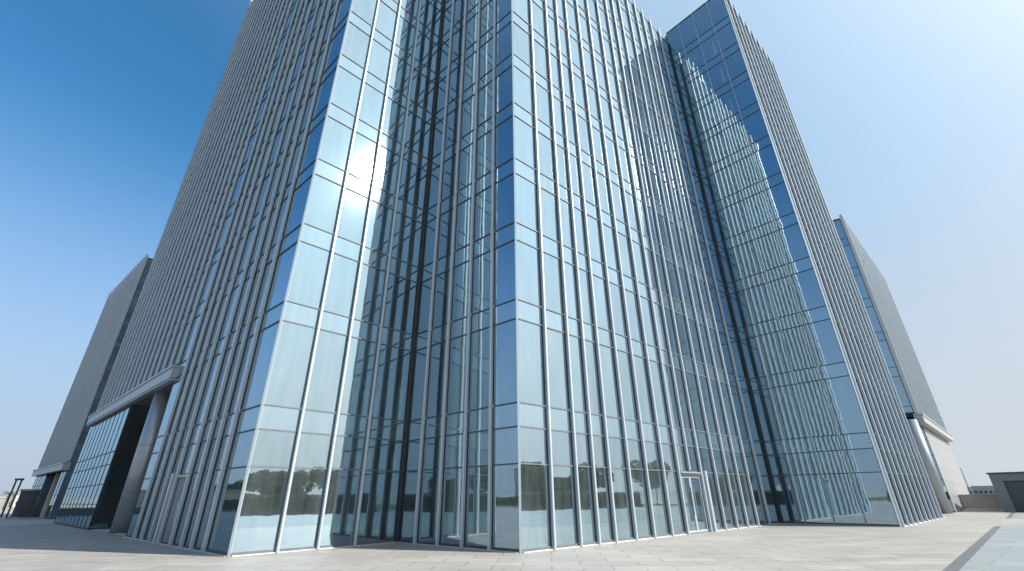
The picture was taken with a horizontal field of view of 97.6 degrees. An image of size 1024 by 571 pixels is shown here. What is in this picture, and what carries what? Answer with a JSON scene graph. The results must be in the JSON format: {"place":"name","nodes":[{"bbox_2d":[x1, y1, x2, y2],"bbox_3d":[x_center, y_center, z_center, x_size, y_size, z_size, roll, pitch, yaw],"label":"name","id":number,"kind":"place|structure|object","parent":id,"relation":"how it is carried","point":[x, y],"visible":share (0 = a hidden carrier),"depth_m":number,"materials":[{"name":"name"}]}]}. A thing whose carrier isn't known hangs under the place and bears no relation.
{"place":"outdoors","nodes":[
{"label":"outdoors","id":0,"kind":"place"},
{"bbox_2d":[0,498,6,505],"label":"town house","id":1,"kind":"structure","parent":0,"point":[2,501],"depth_m":234.93,"materials":[{"name":"stone"}]},
{"bbox_2d":[8,494,19,506],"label":"town house","id":2,"kind":"structure","parent":0,"point":[15,500],"depth_m":186.88,"materials":[{"name":"ceramic"}]},
{"bbox_2d":[54,0,944,556],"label":"office building","id":3,"kind":"structure","parent":0,"point":[518,276],"depth_m":24.01,"materials":[{"name":"blue glass"}]},
{"bbox_2d":[162,478,185,541],"bbox_3d":[-13.924,9.238,18.505,1.160,2.360,0.109,-21,-32,37],"label":"service door","id":4,"kind":"structure","parent":3,"relation":"in","point":[168,529],"depth_m":18.56,"materials":[{"name":"metal"}]},
{"bbox_2d":[681,476,708,532],"bbox_3d":[8.670,10.395,21.391,2.000,2.435,0.127,20,-32,-37],"label":"door","id":5,"kind":"structure","parent":3,"relation":"in","point":[692,491],"depth_m":21.46,"materials":[{"name":"clear glass"}]},
{"bbox_2d":[0,509,1023,570],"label":"plaza paving","id":6,"kind":"structure","parent":0,"point":[34,544],"depth_m":14.04,"materials":[{"name":"grey stone"}]},
{"bbox_2d":[2,491,15,509],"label":"palm tree","id":7,"kind":"object","parent":6,"relation":"on","point":[7,497],"visible":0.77,"depth_m":106.08,"materials":[{"name":"green plant"}]},
{"bbox_2d":[0,478,24,518],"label":"twin pole lamp","id":8,"kind":"object","parent":6,"relation":"on","point":[12,502],"visible":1,"depth_m":50.38,"materials":[{"name":"metal"}]},
{"bbox_2d":[11,489,36,516],"bbox_3d":[-61.691,28.113,58.047,3.640,3.120,4.240,22,-33,-39],"label":"slate hut","id":9,"kind":"object","parent":6,"relation":"on","point":[26,497],"visible":0.27,"depth_m":56.22,"materials":[{"name":"grey stone"}]},
{"bbox_2d":[18,506,32,516],"bbox_3d":[-57.109,26.492,52.596,1.000,1.190,0.800,22,-33,-39],"label":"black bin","id":10,"kind":"object","parent":6,"relation":"on","point":[24,511],"visible":1,"depth_m":52.37,"materials":[{"name":"black metal"}]},
{"bbox_2d":[28,254,152,518],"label":"fin clad wing","id":11,"kind":"structure","parent":6,"relation":"on","point":[52,473],"depth_m":56.20,"materials":[{"name":"grey metal"}]},
{"bbox_2d":[833,214,968,513],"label":"fin clad wing","id":12,"kind":"structure","parent":6,"relation":"on","point":[933,437],"depth_m":45.89,"materials":[{"name":"grey metal"}]},
{"bbox_2d":[942,526,1000,570],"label":"paving border","id":13,"kind":"object","parent":6,"relation":"on","point":[960,561],"visible":1,"depth_m":13.00,"materials":[{"name":"stone"}]},
{"bbox_2d":[958,494,1002,509],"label":"terrace wall","id":14,"kind":"structure","parent":6,"relation":"on","point":[980,501],"depth_m":43.36,"materials":[{"name":"concrete"}]},
{"bbox_2d":[986,471,1023,511],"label":"kiosk","id":15,"kind":"object","parent":6,"relation":"on","point":[1008,488],"visible":0.99,"depth_m":39.10,"materials":[{"name":"grey concrete"}]},
{"bbox_2d":[0,0,1023,495],"label":"sky","id":16,"kind":"structure","parent":0,"point":[908,115],"materials":[{"name":"blue"}]},
{"bbox_2d":[971,486,995,493],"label":"town house","id":17,"kind":"structure","parent":0,"point":[983,489],"depth_m":235.65,"materials":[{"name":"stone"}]},
{"bbox_2d":[959,526,1023,570],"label":"green paving","id":18,"kind":"structure","parent":0,"point":[1001,548],"depth_m":12.73,"materials":[{"name":"stone"}]},
{"bbox_2d":[1011,512,1023,517],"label":"green paving","id":19,"kind":"structure","parent":0,"point":[1018,514],"depth_m":32.81,"materials":[{"name":"stone"}]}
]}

